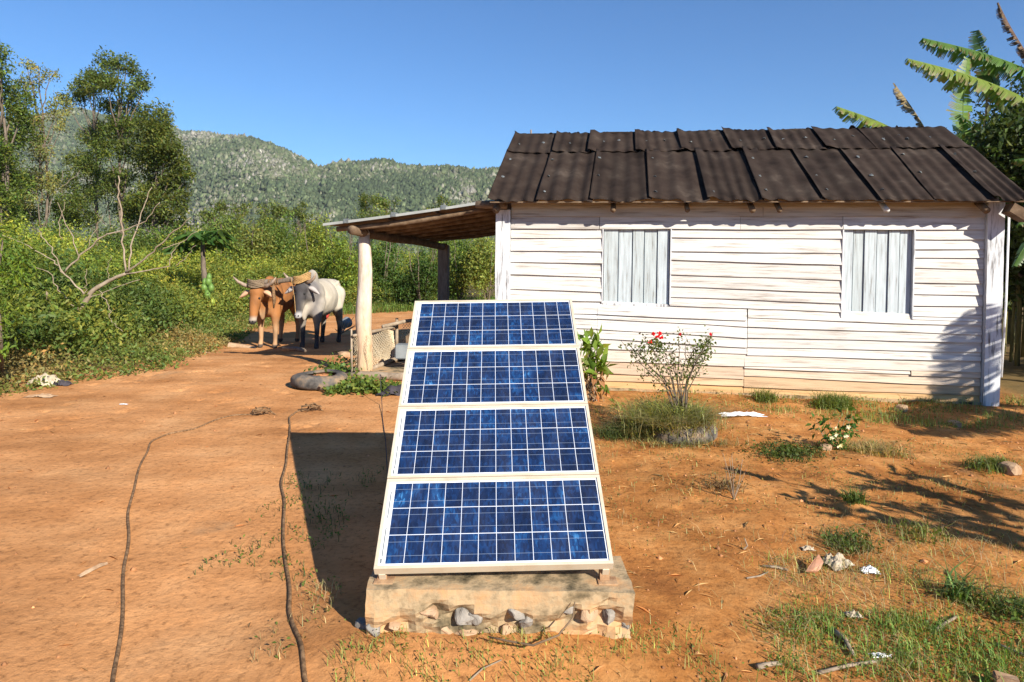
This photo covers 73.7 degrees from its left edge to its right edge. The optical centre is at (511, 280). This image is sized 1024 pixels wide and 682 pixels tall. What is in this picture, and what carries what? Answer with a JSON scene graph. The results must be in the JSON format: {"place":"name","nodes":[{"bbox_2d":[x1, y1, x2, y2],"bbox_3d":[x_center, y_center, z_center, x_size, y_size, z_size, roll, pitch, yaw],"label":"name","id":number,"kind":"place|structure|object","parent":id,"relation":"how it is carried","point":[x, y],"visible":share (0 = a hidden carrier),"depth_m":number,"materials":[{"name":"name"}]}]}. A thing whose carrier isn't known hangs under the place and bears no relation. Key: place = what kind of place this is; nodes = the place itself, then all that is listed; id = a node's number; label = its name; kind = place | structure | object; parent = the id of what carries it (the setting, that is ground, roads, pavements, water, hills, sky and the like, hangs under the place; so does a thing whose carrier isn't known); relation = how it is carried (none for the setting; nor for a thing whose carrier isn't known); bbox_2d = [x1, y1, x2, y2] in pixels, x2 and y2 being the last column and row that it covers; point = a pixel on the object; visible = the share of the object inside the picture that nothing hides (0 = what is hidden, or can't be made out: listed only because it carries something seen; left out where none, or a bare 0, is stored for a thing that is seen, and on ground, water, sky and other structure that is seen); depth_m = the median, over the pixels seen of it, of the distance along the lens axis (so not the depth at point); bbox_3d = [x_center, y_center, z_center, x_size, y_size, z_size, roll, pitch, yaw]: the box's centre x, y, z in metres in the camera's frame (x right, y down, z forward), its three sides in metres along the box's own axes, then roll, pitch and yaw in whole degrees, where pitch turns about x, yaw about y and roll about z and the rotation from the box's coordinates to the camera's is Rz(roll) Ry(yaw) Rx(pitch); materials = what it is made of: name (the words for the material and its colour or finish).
{"place":"outdoors","nodes":[
{"label":"outdoors","id":0,"kind":"place"},
{"bbox_2d":[17,122,494,263],"bbox_3d":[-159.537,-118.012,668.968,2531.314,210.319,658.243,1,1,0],"label":"hills","id":1,"kind":"structure","parent":0,"point":[169,195],"depth_m":610.23,"materials":[{"name":"plant"}]},
{"bbox_2d":[0,106,499,258],"bbox_3d":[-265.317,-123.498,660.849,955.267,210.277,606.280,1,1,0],"label":"forest","id":2,"kind":"object","parent":1,"relation":"on","point":[280,174],"visible":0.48,"depth_m":575.85,"materials":[{"name":"plant"}]},
{"bbox_2d":[0,264,1023,681],"bbox_3d":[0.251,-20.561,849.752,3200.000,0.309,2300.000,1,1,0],"label":"ground","id":3,"kind":"structure","parent":0,"point":[208,614],"depth_m":4.09,"materials":[{"name":"soil"}]},
{"bbox_2d":[0,220,39,377],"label":"sapling","id":4,"kind":"object","parent":3,"relation":"on","point":[11,286],"visible":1,"depth_m":7.64,"materials":[{"name":"green plant"}]},
{"bbox_2d":[0,41,48,238],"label":"leafy tree","id":5,"kind":"object","parent":3,"relation":"on","point":[9,138],"visible":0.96,"depth_m":24.12,"materials":[{"name":"green plant"}]},
{"bbox_2d":[22,393,58,397],"bbox_3d":[-5.390,1.308,7.796,0.340,0.040,0.141,1,1,0],"label":"cardboard scrap","id":6,"kind":"object","parent":3,"relation":"on","point":[44,395],"visible":1,"depth_m":7.76,"materials":[{"name":"cardboard"}]},
{"bbox_2d":[4,57,78,232],"bbox_3d":[-18.595,-3.930,27.003,2.305,9.445,2.327,1,1,0],"label":"slender tree","id":7,"kind":"object","parent":3,"relation":"on","point":[47,185],"visible":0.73,"depth_m":26.83,"materials":[{"name":"green plant"}]},
{"bbox_2d":[25,373,59,386],"bbox_3d":[-5.862,1.234,8.540,0.383,0.147,0.311,1,1,0],"label":"plastic bag","id":8,"kind":"object","parent":3,"relation":"on","point":[50,379],"visible":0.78,"depth_m":8.51,"materials":[{"name":"plastic"}]},
{"bbox_2d":[2,150,106,235],"bbox_3d":[-19.877,-2.493,29.180,4.278,6.447,3.116,1,1,0],"label":"young tree","id":9,"kind":"object","parent":3,"relation":"on","point":[86,165],"visible":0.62,"depth_m":29.21,"materials":[{"name":"green plant"}]},
{"bbox_2d":[30,210,83,253],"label":"shrub","id":10,"kind":"object","parent":3,"relation":"on","point":[53,227],"visible":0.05,"depth_m":25.95,"materials":[{"name":"green plant"}]},
{"bbox_2d":[53,380,72,385],"bbox_3d":[-5.638,1.282,8.565,0.225,0.074,0.152,1,1,0],"label":"plastic bag","id":11,"kind":"object","parent":3,"relation":"on","point":[64,383],"visible":0.95,"depth_m":8.53,"materials":[{"name":"plastic"}]},
{"bbox_2d":[54,66,117,248],"bbox_3d":[-19.697,-4.733,32.056,3.017,10.777,2.608,2,2,33],"label":"forked tree","id":12,"kind":"object","parent":3,"relation":"on","point":[83,94],"visible":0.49,"depth_m":31.68,"materials":[{"name":"green plant"}]},
{"bbox_2d":[78,562,107,576],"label":"dry leaf","id":13,"kind":"object","parent":3,"relation":"on","point":[87,571],"visible":1,"depth_m":3.49,"materials":[{"name":"plant"}]},
{"bbox_2d":[67,166,148,234],"bbox_3d":[-18.321,-2.271,31.186,3.303,5.935,3.616,1,1,0],"label":"young tree","id":14,"kind":"object","parent":3,"relation":"on","point":[106,184],"visible":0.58,"depth_m":30.49,"materials":[{"name":"green plant"}]},
{"bbox_2d":[81,221,134,252],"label":"shrub","id":15,"kind":"object","parent":3,"relation":"on","point":[109,237],"visible":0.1,"depth_m":24.81,"materials":[{"name":"green plant"}]},
{"bbox_2d":[80,45,155,239],"bbox_3d":[-17.198,-4.719,29.791,2.953,10.924,3.252,1,1,0],"label":"tall tree","id":16,"kind":"object","parent":3,"relation":"on","point":[121,128],"visible":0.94,"depth_m":29.62,"materials":[{"name":"green plant"}]},
{"bbox_2d":[115,220,165,259],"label":"shrub","id":17,"kind":"object","parent":3,"relation":"on","point":[140,244],"visible":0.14,"depth_m":25.79,"materials":[{"name":"green plant"}]},
{"bbox_2d":[115,95,200,243],"bbox_3d":[-14.497,-3.343,27.953,2.953,8.328,4.108,-1,2,-41],"label":"broad tree","id":18,"kind":"object","parent":3,"relation":"on","point":[164,154],"visible":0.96,"depth_m":27.45,"materials":[{"name":"green plant"}]},
{"bbox_2d":[146,220,207,277],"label":"shrub","id":19,"kind":"object","parent":3,"relation":"on","point":[168,231],"visible":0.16,"depth_m":23.73,"materials":[{"name":"green plant"}]},
{"bbox_2d":[110,406,275,681],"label":"rope","id":20,"kind":"object","parent":3,"relation":"on","point":[118,647],"visible":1,"depth_m":3.78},
{"bbox_2d":[161,230,237,317],"bbox_3d":[-7.941,-0.124,17.575,1.844,2.353,1.776,2,2,40],"label":"papaya plant","id":21,"kind":"object","parent":3,"relation":"on","point":[212,237],"visible":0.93,"depth_m":17.25,"materials":[{"name":"green plant"}]},
{"bbox_2d":[192,199,231,230],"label":"wispy tree","id":22,"kind":"object","parent":3,"relation":"on","point":[220,207],"visible":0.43,"depth_m":31.84,"materials":[{"name":"green plant"}]},
{"bbox_2d":[189,207,249,269],"bbox_3d":[-10.604,-0.863,24.974,2.111,3.673,2.037,1,2,20],"label":"shrub","id":23,"kind":"object","parent":3,"relation":"on","point":[223,225],"visible":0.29,"depth_m":24.88,"materials":[{"name":"green plant"}]},
{"bbox_2d":[0,294,468,395],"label":"weeds","id":24,"kind":"object","parent":3,"relation":"on","point":[154,351],"visible":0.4,"depth_m":10.33,"materials":[{"name":"green plant"}]},
{"bbox_2d":[0,231,473,361],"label":"undergrowth","id":25,"kind":"object","parent":3,"relation":"on","point":[165,302],"visible":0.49,"depth_m":12.88,"materials":[{"name":"green plant"}]},
{"bbox_2d":[2,176,198,331],"bbox_3d":[-6.441,-0.408,10.695,3.160,2.467,0.611,1,1,0],"label":"dead tree","id":26,"kind":"object","parent":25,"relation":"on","point":[95,289],"visible":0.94,"depth_m":10.69,"materials":[{"name":"brown wood"}]},
{"bbox_2d":[228,201,252,244],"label":"wispy tree","id":27,"kind":"object","parent":3,"relation":"on","point":[244,208],"visible":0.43,"depth_m":29.85,"materials":[{"name":"green plant"}]},
{"bbox_2d":[228,342,256,347],"bbox_3d":[-4.894,1.177,12.413,0.490,0.105,0.164,1,1,0],"label":"palm sheath","id":28,"kind":"object","parent":3,"relation":"on","point":[230,344],"visible":1,"depth_m":12.39,"materials":[{"name":"plant"}]},
{"bbox_2d":[0,194,495,298],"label":"weed field","id":29,"kind":"structure","parent":3,"relation":"on","point":[67,234],"depth_m":19.84,"materials":[{"name":"green plant"}]},
{"bbox_2d":[220,207,283,268],"bbox_3d":[-9.935,-0.914,25.887,2.229,3.736,1.750,0,2,-28],"label":"shrub","id":30,"kind":"object","parent":3,"relation":"on","point":[257,243],"visible":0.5,"depth_m":25.75,"materials":[{"name":"green plant"}]},
{"bbox_2d":[233,276,299,347],"bbox_3d":[-4.798,0.621,13.831,0.838,1.435,2.237,1,1,3],"label":"draft ox","id":31,"kind":"object","parent":3,"relation":"on","point":[261,308],"visible":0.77,"depth_m":13.44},
{"bbox_2d":[247,272,310,312],"bbox_3d":[-4.435,0.215,12.957,1.181,0.766,0.307,1,1,0],"label":"ox yoke","id":32,"kind":"object","parent":31,"relation":"on","point":[304,277],"visible":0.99,"depth_m":12.91,"materials":[{"name":"brown wood"}]},
{"bbox_2d":[253,198,291,236],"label":"wispy tree","id":33,"kind":"object","parent":3,"relation":"on","point":[275,211],"visible":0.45,"depth_m":33.60,"materials":[{"name":"green plant"}]},
{"bbox_2d":[254,209,302,267],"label":"shrub","id":34,"kind":"object","parent":3,"relation":"on","point":[282,241],"visible":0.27,"depth_m":26.71,"materials":[{"name":"green plant"}]},
{"bbox_2d":[280,346,306,352],"bbox_3d":[-3.781,1.198,11.893,0.602,0.092,0.136,2,2,30],"label":"log","id":35,"kind":"object","parent":3,"relation":"on","point":[293,348],"visible":1,"depth_m":11.89,"materials":[{"name":"brown wood"}]},
{"bbox_2d":[284,200,315,247],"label":"wispy tree","id":36,"kind":"object","parent":3,"relation":"on","point":[299,215],"visible":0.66,"depth_m":30.92,"materials":[{"name":"green plant"}]},
{"bbox_2d":[280,402,322,681],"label":"rope","id":37,"kind":"object","parent":3,"relation":"on","point":[295,629],"visible":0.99,"depth_m":3.54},
{"bbox_2d":[283,270,345,348],"bbox_3d":[-3.934,0.563,13.864,0.710,1.570,2.067,1,2,7],"label":"draft ox","id":38,"kind":"object","parent":3,"relation":"on","point":[317,300],"visible":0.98,"depth_m":13.44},
{"bbox_2d":[294,211,338,275],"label":"shrub","id":39,"kind":"object","parent":3,"relation":"on","point":[316,247],"visible":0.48,"depth_m":25.93,"materials":[{"name":"green plant"}]},
{"bbox_2d":[290,369,347,390],"bbox_3d":[-2.436,1.258,8.639,0.702,0.194,0.678,0,2,-17],"label":"tyre planter","id":40,"kind":"object","parent":3,"relation":"on","point":[309,380],"visible":0.9,"depth_m":8.38,"materials":[{"name":"rubber"}]},
{"bbox_2d":[316,227,357,303],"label":"shrub","id":41,"kind":"object","parent":3,"relation":"on","point":[340,266],"visible":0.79,"depth_m":23.75,"materials":[{"name":"green plant"}]},
{"bbox_2d":[303,350,401,396],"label":"creeping weeds","id":42,"kind":"object","parent":3,"relation":"on","point":[367,384],"visible":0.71,"depth_m":8.32,"materials":[{"name":"green plant"}]},
{"bbox_2d":[355,617,365,628],"bbox_3d":[-0.630,1.450,2.882,0.056,0.036,0.045,1,2,24],"label":"rock","id":43,"kind":"object","parent":3,"relation":"on","point":[360,622],"visible":0.66,"depth_m":2.87,"materials":[{"name":"grey stone"}]},
{"bbox_2d":[349,239,388,305],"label":"shrub","id":44,"kind":"object","parent":3,"relation":"on","point":[372,254],"visible":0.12,"depth_m":24.80,"materials":[{"name":"green plant"}]},
{"bbox_2d":[353,192,388,243],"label":"wispy tree","id":45,"kind":"object","parent":3,"relation":"on","point":[364,203],"visible":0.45,"depth_m":32.39,"materials":[{"name":"green plant"}]},
{"bbox_2d":[346,371,403,380],"bbox_3d":[-1.862,1.279,9.226,0.992,0.161,0.130,1,2,18],"label":"log","id":46,"kind":"object","parent":3,"relation":"on","point":[395,376],"visible":0.46,"depth_m":9.13,"materials":[{"name":"brown wood"}]},
{"bbox_2d":[353,239,408,304],"bbox_3d":[-4.829,-0.276,25.121,2.340,3.313,2.330,1,1,0],"label":"shrub","id":47,"kind":"object","parent":3,"relation":"on","point":[385,268],"visible":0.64,"depth_m":24.77,"materials":[{"name":"green plant"}]},
{"bbox_2d":[350,318,411,371],"bbox_3d":[-1.660,0.894,10.447,0.790,0.828,2.383,2,2,35],"label":"netting fence","id":48,"kind":"object","parent":3,"relation":"on","point":[388,327],"visible":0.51,"depth_m":10.22,"materials":[{"name":"fabric"}]},
{"bbox_2d":[380,374,387,476],"bbox_3d":[-1.113,0.821,6.221,0.157,1.194,3.878,0,2,-13],"label":"cable","id":49,"kind":"object","parent":3,"relation":"on","point":[383,425],"visible":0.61,"depth_m":6.54,"materials":[{"name":"rubber"}]},
{"bbox_2d":[376,197,401,261],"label":"wispy tree","id":50,"kind":"object","parent":3,"relation":"on","point":[384,204],"visible":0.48,"depth_m":29.79,"materials":[{"name":"green plant"}]},
{"bbox_2d":[377,384,401,395],"bbox_3d":[-1.396,1.310,8.217,0.485,0.108,0.291,0,2,-14],"label":"rock","id":51,"kind":"object","parent":3,"relation":"on","point":[392,389],"visible":0.6,"depth_m":8.12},
{"bbox_2d":[343,294,494,314],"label":"verge grass","id":52,"kind":"structure","parent":3,"relation":"on","point":[392,308],"depth_m":23.63,"materials":[{"name":"green plant"}]},
{"bbox_2d":[389,248,451,304],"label":"shrub","id":53,"kind":"object","parent":3,"relation":"on","point":[430,273],"visible":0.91,"depth_m":24.37,"materials":[{"name":"green plant"}]},
{"bbox_2d":[419,193,455,249],"bbox_3d":[-3.329,-1.627,32.459,1.989,4.890,2.812,1,1,0],"label":"wispy tree","id":54,"kind":"object","parent":3,"relation":"on","point":[439,201],"visible":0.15,"depth_m":31.52,"materials":[{"name":"green plant"}]},
{"bbox_2d":[431,238,481,299],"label":"shrub","id":55,"kind":"object","parent":3,"relation":"on","point":[456,266],"visible":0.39,"depth_m":25.81,"materials":[{"name":"green plant"}]},
{"bbox_2d":[459,238,494,299],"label":"shrub","id":56,"kind":"object","parent":3,"relation":"on","point":[484,267],"visible":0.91,"depth_m":24.75,"materials":[{"name":"green plant"}]},
{"bbox_2d":[364,557,633,638],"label":"concrete block","id":57,"kind":"structure","parent":3,"relation":"on","point":[480,602],"depth_m":2.81,"materials":[{"name":"concrete"}]},
{"bbox_2d":[373,299,617,584],"bbox_3d":[-0.088,0.793,3.610,1.070,1.327,1.598,1,1,0],"label":"solar array","id":58,"kind":"object","parent":57,"relation":"on","point":[493,465],"visible":1,"depth_m":3.33,"materials":[{"name":"blue glass"}]},
{"bbox_2d":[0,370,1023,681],"bbox_3d":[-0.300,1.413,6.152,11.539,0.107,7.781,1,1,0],"label":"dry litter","id":59,"kind":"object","parent":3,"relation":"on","point":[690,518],"visible":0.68,"depth_m":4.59,"materials":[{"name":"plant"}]},
{"bbox_2d":[1,395,1023,681],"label":"soil clods","id":60,"kind":"object","parent":3,"relation":"on","point":[659,557],"visible":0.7,"depth_m":4.46,"materials":[{"name":"soil"}]},
{"bbox_2d":[488,602,574,646],"bbox_3d":[0.082,1.367,2.713,0.355,0.135,0.082,1,2,-5],"label":"dry root","id":61,"kind":"object","parent":3,"relation":"on","point":[539,642],"visible":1,"depth_m":2.69,"materials":[{"name":"brown wood"}]},
{"bbox_2d":[577,324,616,401],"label":"leafy plant","id":62,"kind":"object","parent":3,"relation":"on","point":[593,365],"visible":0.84,"depth_m":8.02,"materials":[{"name":"green plant"}]},
{"bbox_2d":[188,388,1023,681],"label":"yard grass","id":63,"kind":"structure","parent":3,"relation":"on","point":[898,650],"depth_m":3.08,"materials":[{"name":"green plant"}]},
{"bbox_2d":[323,125,1023,405],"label":"wooden house","id":64,"kind":"structure","parent":3,"relation":"on","point":[864,262],"depth_m":8.32,"materials":[{"name":"white paint"}]},
{"bbox_2d":[395,343,407,358],"bbox_3d":[-1.501,1.008,9.739,0.300,0.200,0.220,1,1,0],"label":"plastic crate","id":65,"kind":"object","parent":64,"relation":"on","point":[401,350],"visible":0.53,"depth_m":9.63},
{"bbox_2d":[601,229,671,306],"bbox_3d":[1.548,-0.170,8.501,0.844,0.978,0.075,1,2,9],"label":"window","id":66,"kind":"structure","parent":64,"relation":"in","point":[636,265],"depth_m":8.50,"materials":[{"name":"white paint"}]},
{"bbox_2d":[840,229,915,318],"bbox_3d":[4.314,-0.071,8.072,0.798,1.095,0.075,1,2,9],"label":"window","id":67,"kind":"structure","parent":64,"relation":"in","point":[878,266],"depth_m":8.08,"materials":[{"name":"white paint"}]},
{"bbox_2d":[643,423,717,444],"bbox_3d":[1.580,1.425,6.440,0.688,0.224,0.712,2,2,33],"label":"tyre planter","id":68,"kind":"object","parent":3,"relation":"on","point":[671,439],"visible":0.32,"depth_m":6.13,"materials":[{"name":"rubber"}]},
{"bbox_2d":[618,325,716,412],"bbox_3d":[1.469,0.891,6.476,0.932,0.963,0.570,1,2,9],"label":"rose bush","id":69,"kind":"object","parent":68,"relation":"in","point":[703,346],"visible":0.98,"depth_m":6.42,"materials":[{"name":"green plant"}]},
{"bbox_2d":[589,377,807,449],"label":"grass clump","id":70,"kind":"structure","parent":3,"relation":"on","point":[644,415],"depth_m":6.27,"materials":[{"name":"green plant"}]},
{"bbox_2d":[686,473,754,493],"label":"grass tuft","id":71,"kind":"object","parent":3,"relation":"on","point":[725,485],"visible":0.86,"depth_m":4.87,"materials":[{"name":"brown plant"}]},
{"bbox_2d":[716,444,752,498],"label":"seedling","id":72,"kind":"object","parent":3,"relation":"on","point":[732,488],"visible":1,"depth_m":4.65,"materials":[{"name":"brown plant"}]},
{"bbox_2d":[719,412,767,416],"bbox_3d":[2.365,1.369,7.018,0.503,0.043,0.114,1,1,0],"label":"plastic bag","id":73,"kind":"object","parent":3,"relation":"on","point":[748,413],"visible":0.79,"depth_m":6.99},
{"bbox_2d":[745,385,786,405],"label":"grass tuft","id":74,"kind":"object","parent":3,"relation":"on","point":[763,396],"visible":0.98,"depth_m":7.96,"materials":[{"name":"green plant"}]},
{"bbox_2d":[755,661,780,670],"bbox_3d":[1.028,1.535,2.729,0.118,0.023,0.026,0,2,-21],"label":"stick","id":75,"kind":"object","parent":3,"relation":"on","point":[762,665],"visible":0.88,"depth_m":2.72,"materials":[{"name":"brown wood"}]},
{"bbox_2d":[736,438,851,467],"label":"grass tuft","id":76,"kind":"object","parent":3,"relation":"on","point":[794,451],"visible":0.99,"depth_m":5.71,"materials":[{"name":"green plant"}]},
{"bbox_2d":[806,554,822,572],"bbox_3d":[1.597,1.504,3.603,0.153,0.026,0.087,-15,22,-22],"label":"clay shard","id":77,"kind":"object","parent":3,"relation":"on","point":[817,562],"visible":0.98,"depth_m":3.59,"materials":[{"name":"ceramic"}]},
{"bbox_2d":[805,406,862,447],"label":"seedling","id":78,"kind":"object","parent":3,"relation":"on","point":[823,421],"visible":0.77,"depth_m":5.93,"materials":[{"name":"green plant"}]},
{"bbox_2d":[797,388,871,412],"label":"grass tuft","id":79,"kind":"object","parent":3,"relation":"on","point":[828,400],"visible":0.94,"depth_m":7.69,"materials":[{"name":"green plant"}]},
{"bbox_2d":[822,552,854,571],"bbox_3d":[1.756,1.506,3.689,0.173,0.062,0.142,0,2,-29],"label":"rock","id":80,"kind":"object","parent":3,"relation":"on","point":[837,560],"visible":0.91,"depth_m":3.66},
{"bbox_2d":[822,415,860,449],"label":"periwinkle plant","id":81,"kind":"object","parent":3,"relation":"on","point":[834,436],"visible":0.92,"depth_m":5.89,"materials":[{"name":"green plant"}]},
{"bbox_2d":[830,628,855,655],"bbox_3d":[1.411,1.534,2.901,0.041,0.024,0.187,1,1,0],"label":"stick","id":82,"kind":"object","parent":3,"relation":"on","point":[837,634],"visible":0.81,"depth_m":2.90,"materials":[{"name":"grey wood"}]},
{"bbox_2d":[817,659,878,674],"bbox_3d":[1.351,1.545,2.734,0.300,0.019,0.020,0,2,-17],"label":"stick","id":83,"kind":"object","parent":3,"relation":"on","point":[834,668],"visible":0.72,"depth_m":2.72,"materials":[{"name":"brown wood"}]},
{"bbox_2d":[844,609,863,617],"bbox_3d":[1.565,1.525,3.132,0.074,0.023,0.054,1,1,0],"label":"paper scrap","id":84,"kind":"object","parent":3,"relation":"on","point":[853,612],"visible":0.91,"depth_m":3.12,"materials":[{"name":"paper"}]},
{"bbox_2d":[831,484,879,505],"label":"grass tuft","id":85,"kind":"object","parent":3,"relation":"on","point":[854,497],"visible":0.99,"depth_m":4.52,"materials":[{"name":"green plant"}]},
{"bbox_2d":[816,523,900,555],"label":"grass tuft","id":86,"kind":"object","parent":3,"relation":"on","point":[846,541],"visible":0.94,"depth_m":3.93,"materials":[{"name":"green plant"}]},
{"bbox_2d":[860,565,878,573],"bbox_3d":[1.886,1.519,3.605,0.099,0.033,0.081,1,1,0],"label":"paper scrap","id":87,"kind":"object","parent":3,"relation":"on","point":[869,568],"visible":0.85,"depth_m":3.58,"materials":[{"name":"white paper"}]},
{"bbox_2d":[833,83,923,127],"bbox_3d":[7.280,-1.227,13.222,2.352,5.245,0.503,0,2,-11],"label":"banana plant","id":88,"kind":"object","parent":3,"relation":"on","point":[866,122],"visible":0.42,"depth_m":13.21,"materials":[{"name":"green plant"}]},
{"bbox_2d":[832,433,935,459],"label":"grass tuft","id":89,"kind":"object","parent":3,"relation":"on","point":[882,449],"visible":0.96,"depth_m":5.81,"materials":[{"name":"green plant"}]},
{"bbox_2d":[870,509,961,554],"bbox_3d":[2.414,1.475,4.032,0.539,0.149,0.507,1,1,0],"label":"grass tuft","id":90,"kind":"object","parent":3,"relation":"on","point":[923,532],"visible":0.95,"depth_m":4.02,"materials":[{"name":"green plant"}]},
{"bbox_2d":[905,2,1023,353],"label":"banana plant","id":91,"kind":"object","parent":3,"relation":"on","point":[987,84],"visible":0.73,"depth_m":12.60,"materials":[{"name":"green plant"}]},
{"bbox_2d":[908,551,1020,607],"bbox_3d":[2.213,1.484,3.324,0.522,0.195,0.605,2,2,41],"label":"grass tuft","id":92,"kind":"object","parent":3,"relation":"on","point":[961,589],"visible":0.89,"depth_m":3.30,"materials":[{"name":"green plant"}]},
{"bbox_2d":[949,451,1023,475],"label":"grass tuft","id":93,"kind":"object","parent":3,"relation":"on","point":[988,462],"visible":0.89,"depth_m":5.35,"materials":[{"name":"green plant"}]},
{"bbox_2d":[956,575,1023,634],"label":"grass tuft","id":94,"kind":"object","parent":3,"relation":"on","point":[1001,605],"visible":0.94,"depth_m":3.18,"materials":[{"name":"green plant"}]},
{"bbox_2d":[956,93,1023,306],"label":"shade tree","id":95,"kind":"object","parent":3,"relation":"on","point":[1007,125],"visible":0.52,"depth_m":10.64,"materials":[{"name":"green plant"}]},
{"bbox_2d":[968,61,1023,145],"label":"shade tree","id":96,"kind":"object","parent":3,"relation":"on","point":[1021,89],"visible":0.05,"depth_m":14.36,"materials":[{"name":"green plant"}]},
{"bbox_2d":[992,670,1019,681],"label":"brick","id":97,"kind":"object","parent":3,"relation":"on","point":[997,677],"visible":0.95,"depth_m":2.60,"materials":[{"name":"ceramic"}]},
{"bbox_2d":[997,461,1021,475],"bbox_3d":[3.844,1.452,5.271,0.112,0.091,0.140,0,2,-16],"label":"rock","id":98,"kind":"object","parent":3,"relation":"on","point":[1013,469],"visible":0.92,"depth_m":5.22,"materials":[{"name":"stone"}]},
{"bbox_2d":[1007,110,1014,344],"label":"banana plant","id":99,"kind":"object","parent":3,"relation":"on","point":[1009,327],"depth_m":14.50,"materials":[{"name":"green plant"}]},
{"bbox_2d":[999,198,1023,320],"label":"shade tree","id":100,"kind":"object","parent":3,"relation":"on","point":[1008,303],"visible":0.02,"depth_m":12.38,"materials":[{"name":"green plant"}]},
{"bbox_2d":[1001,117,1023,306],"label":"shade tree","id":101,"kind":"object","parent":3,"relation":"on","point":[1019,120],"visible":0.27,"depth_m":10.59,"materials":[{"name":"green plant"}]},
{"bbox_2d":[1009,232,1023,365],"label":"banana plant","id":102,"kind":"object","parent":3,"relation":"on","point":[1019,344],"visible":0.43,"depth_m":11.22,"materials":[{"name":"plant"}]},
{"bbox_2d":[1011,158,1023,266],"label":"banana plant","id":103,"kind":"object","parent":3,"relation":"on","point":[1020,258],"visible":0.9,"depth_m":8.80,"materials":[{"name":"green plant"}]},
{"bbox_2d":[0,0,1023,168],"label":"sky","id":104,"kind":"structure","parent":0,"point":[424,82],"materials":[{"name":"blue"}]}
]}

